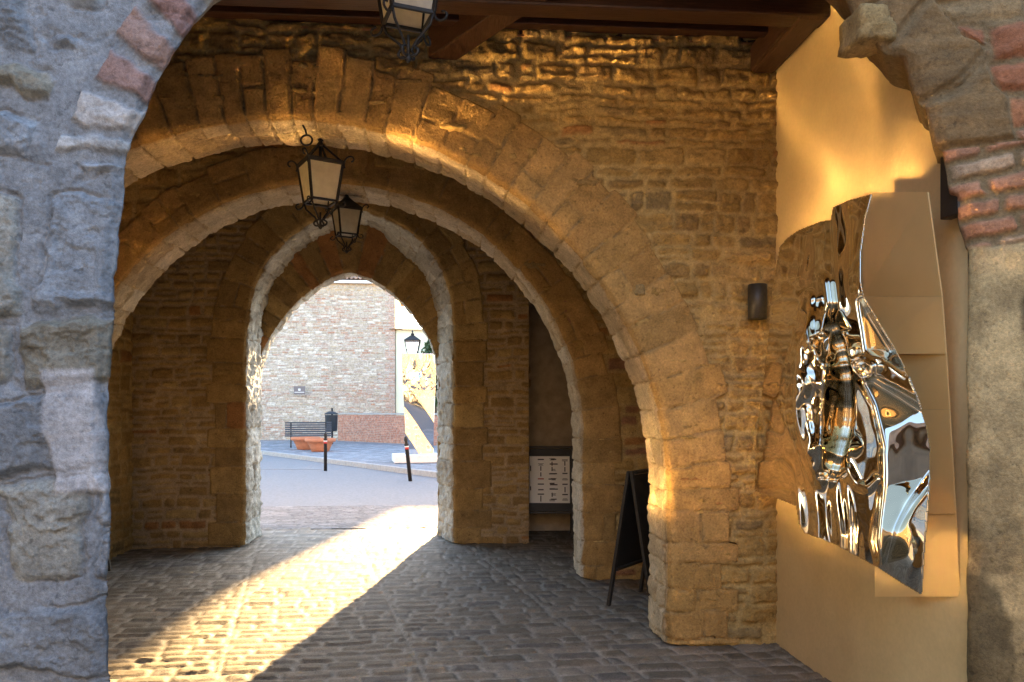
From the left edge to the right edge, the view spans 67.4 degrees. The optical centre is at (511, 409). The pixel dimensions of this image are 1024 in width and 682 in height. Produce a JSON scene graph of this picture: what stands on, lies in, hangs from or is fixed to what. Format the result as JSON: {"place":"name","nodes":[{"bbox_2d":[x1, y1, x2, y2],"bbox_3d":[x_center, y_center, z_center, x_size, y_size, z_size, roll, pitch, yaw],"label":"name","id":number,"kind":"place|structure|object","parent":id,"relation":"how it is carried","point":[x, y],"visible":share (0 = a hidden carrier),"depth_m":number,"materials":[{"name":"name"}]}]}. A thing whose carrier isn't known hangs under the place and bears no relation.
{"place":"outdoors","nodes":[
{"label":"outdoors","id":0,"kind":"place"},
{"bbox_2d":[259,455,437,506],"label":"road","id":1,"kind":"structure","parent":0,"point":[289,482],"depth_m":15.64,"materials":[{"name":"grey asphalt"}]},
{"bbox_2d":[323,432,326,470],"bbox_3d":[-4.760,1.075,19.600,0.100,0.990,0.100,0,0,-4],"label":"bollard","id":2,"kind":"object","parent":1,"relation":"on","point":[325,451],"visible":1,"depth_m":19.56,"materials":[{"name":"metal"}]},
{"bbox_2d":[261,450,436,477],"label":"kerb","id":3,"kind":"structure","parent":1,"relation":"on","point":[421,472],"depth_m":20.83,"materials":[{"name":"stone"}]},
{"bbox_2d":[404,436,411,480],"bbox_3d":[-2.276,1.078,16.796,0.100,0.990,0.100,-6,0,-4],"label":"bollard","id":4,"kind":"object","parent":1,"relation":"on","point":[406,444],"visible":1,"depth_m":16.76,"materials":[{"name":"metal"}]},
{"bbox_2d":[404,330,420,352],"bbox_3d":[-3.238,-0.520,25.000,0.540,4.140,0.540,0,0,-4],"label":"street lantern","id":5,"kind":"object","parent":1,"relation":"on","point":[412,343],"visible":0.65,"depth_m":24.80,"materials":[{"name":"glass"}]},
{"bbox_2d":[418,340,437,415],"bbox_3d":[-3.428,-0.932,33.938,1.956,4.975,1.903,0,0,-40],"label":"tree","id":6,"kind":"object","parent":1,"relation":"on","point":[427,348],"visible":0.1,"depth_m":33.82,"materials":[{"name":"green plant"}]},
{"bbox_2d":[260,440,436,470],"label":"pavement","id":7,"kind":"structure","parent":0,"point":[373,453],"depth_m":26.30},
{"bbox_2d":[291,436,320,449],"bbox_3d":[-7.413,1.217,27.600,1.040,0.450,1.040,0,0,-4],"label":"terracotta planter","id":8,"kind":"object","parent":7,"relation":"on","point":[300,443],"visible":0.59,"depth_m":27.25,"materials":[{"name":"ceramic"}]},
{"bbox_2d":[285,422,331,447],"bbox_3d":[-7.828,0.974,29.562,1.750,0.970,0.737,0,0,-16],"label":"street bench","id":9,"kind":"object","parent":7,"relation":"on","point":[291,425],"visible":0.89,"depth_m":29.75,"materials":[{"name":"metal"}]},
{"bbox_2d":[305,438,335,451],"bbox_3d":[-6.562,1.217,26.300,1.040,0.450,1.040,0,0,-4],"label":"terracotta planter","id":10,"kind":"object","parent":7,"relation":"on","point":[316,444],"visible":0.94,"depth_m":25.98,"materials":[{"name":"ceramic"}]},
{"bbox_2d":[325,408,337,443],"bbox_3d":[-7.410,0.695,31.500,0.560,1.500,0.560,0,0,-4],"label":"litter bin","id":11,"kind":"object","parent":7,"relation":"on","point":[332,419],"visible":0.87,"depth_m":31.31,"materials":[{"name":"metal"}]},
{"bbox_2d":[261,276,403,439],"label":"brick house","id":12,"kind":"structure","parent":7,"relation":"on","point":[333,345],"depth_m":36.29,"materials":[{"name":"white brick"}]},
{"bbox_2d":[392,353,437,462],"bbox_3d":[-2.513,-0.033,21.108,1.500,2.996,1.100,0,0,-12],"label":"street sculpture","id":13,"kind":"object","parent":7,"relation":"on","point":[419,377],"visible":0.96,"depth_m":20.93,"materials":[{"name":"beige metal"}]},
{"bbox_2d":[395,329,437,415],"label":"cream house","id":14,"kind":"structure","parent":7,"relation":"on","point":[402,335],"depth_m":36.71,"materials":[{"name":"paint"}]},
{"bbox_2d":[260,505,437,529],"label":"threshold paving","id":15,"kind":"structure","parent":0,"point":[347,517],"depth_m":11.17,"materials":[{"name":"grey stone"}]},
{"bbox_2d":[338,413,438,444],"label":"brick wall","id":16,"kind":"structure","parent":0,"point":[380,427],"depth_m":33.47,"materials":[{"name":"brick"}]},
{"bbox_2d":[401,307,421,328],"label":"sky","id":17,"kind":"structure","parent":0,"point":[408,322],"materials":[{"name":"white"}]},
{"bbox_2d":[106,526,830,681],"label":"cobble floor","id":18,"kind":"structure","parent":0,"point":[382,604],"depth_m":5.77,"materials":[{"name":"grey stone"}]},
{"bbox_2d":[108,555,110,570],"bbox_3d":[-3.942,1.025,7.074,0.220,1.055,0.622,0,0,-4],"label":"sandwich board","id":19,"kind":"object","parent":18,"relation":"on","point":[109,566],"visible":0.02,"depth_m":7.36,"materials":[{"name":"black wood"}]},
{"bbox_2d":[107,312,134,559],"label":"passage wall","id":20,"kind":"structure","parent":18,"relation":"on","point":[121,389],"depth_m":8.37,"materials":[{"name":"stone"}]},
{"bbox_2d":[130,201,573,548],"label":"gate wall","id":21,"kind":"structure","parent":18,"relation":"on","point":[212,313],"depth_m":8.90,"materials":[{"name":"stone"}]},
{"bbox_2d":[112,143,648,579],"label":"arch wall","id":22,"kind":"structure","parent":18,"relation":"on","point":[172,214],"depth_m":7.02,"materials":[{"name":"stone"}]},
{"bbox_2d":[325,195,368,252],"bbox_3d":[-1.546,-1.742,7.184,0.327,0.566,0.327,0,0,-28],"label":"wrought iron lantern","id":23,"kind":"object","parent":22,"relation":"hanging from","point":[346,219],"visible":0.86,"depth_m":7.12,"materials":[{"name":"black glass"}]},
{"bbox_2d":[124,17,777,645],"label":"arch wall","id":24,"kind":"structure","parent":18,"relation":"on","point":[630,181],"depth_m":5.07,"materials":[{"name":"stone"}]},
{"bbox_2d":[300,125,312,145],"bbox_3d":[-1.326,-1.768,4.946,0.083,0.155,0.044,0,0,18],"label":"iron ring","id":25,"kind":"object","parent":24,"relation":"hanging from","point":[310,136],"visible":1,"depth_m":4.94,"materials":[{"name":"black metal"}]},
{"bbox_2d":[287,138,354,228],"bbox_3d":[-1.302,-1.531,5.217,0.355,0.615,0.355,0,0,-32],"label":"wrought iron lantern","id":26,"kind":"object","parent":24,"relation":"hanging from","point":[320,178],"visible":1,"depth_m":5.16,"materials":[{"name":"black glass"}]},
{"bbox_2d":[748,283,766,319],"bbox_3d":[1.618,-0.710,5.085,0.124,0.230,0.162,0,0,-4],"label":"wall light","id":27,"kind":"object","parent":24,"relation":"attached to","point":[757,301],"visible":1,"depth_m":5.01,"materials":[{"name":"black paint"}]},
{"bbox_2d":[0,0,1023,681],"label":"entrance arch","id":28,"kind":"structure","parent":18,"relation":"on","point":[78,80],"depth_m":2.89,"materials":[{"name":"grey stone"}]},
{"bbox_2d":[203,0,829,72],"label":"timber ceiling","id":29,"kind":"structure","parent":28,"relation":"attached to","point":[780,31],"depth_m":4.53,"materials":[{"name":"brown wood"}]},
{"bbox_2d":[370,0,447,62],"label":"wrought iron lantern","id":30,"kind":"object","parent":29,"relation":"hanging from","point":[417,16],"visible":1,"depth_m":3.60,"materials":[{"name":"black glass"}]},
{"bbox_2d":[940,157,959,219],"bbox_3d":[1.885,-0.950,3.251,0.078,0.270,0.120,0,0,-4],"label":"loudspeaker","id":31,"kind":"object","parent":28,"relation":"attached to","point":[949,205],"visible":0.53,"depth_m":3.27,"materials":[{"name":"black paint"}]},
{"bbox_2d":[529,446,573,537],"bbox_3d":[0.462,1.000,9.461,0.600,1.103,0.423,0,0,2],"label":"notice board","id":32,"kind":"object","parent":18,"relation":"on","point":[550,479],"visible":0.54,"depth_m":9.37,"materials":[{"name":"white paper"}]},
{"bbox_2d":[606,468,650,605],"bbox_3d":[1.081,1.015,6.186,0.403,1.073,0.600,0,0,36],"label":"sandwich board","id":33,"kind":"object","parent":18,"relation":"on","point":[632,542],"visible":0.52,"depth_m":6.04,"materials":[{"name":"black wood"}]},
{"label":"ground","id":34,"kind":"structure","parent":0,"visible":0},
{"bbox_2d":[776,5,968,681],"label":"plaster wall","id":35,"kind":"structure","parent":34,"relation":"on","point":[850,128],"depth_m":4.12,"materials":[{"name":"beige paint"}]},
{"bbox_2d":[754,192,959,596],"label":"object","id":36,"kind":"object","parent":35,"relation":"attached to","point":[854,451],"visible":1,"depth_m":3.42,"materials":[{"name":"silver metal"}]}
]}

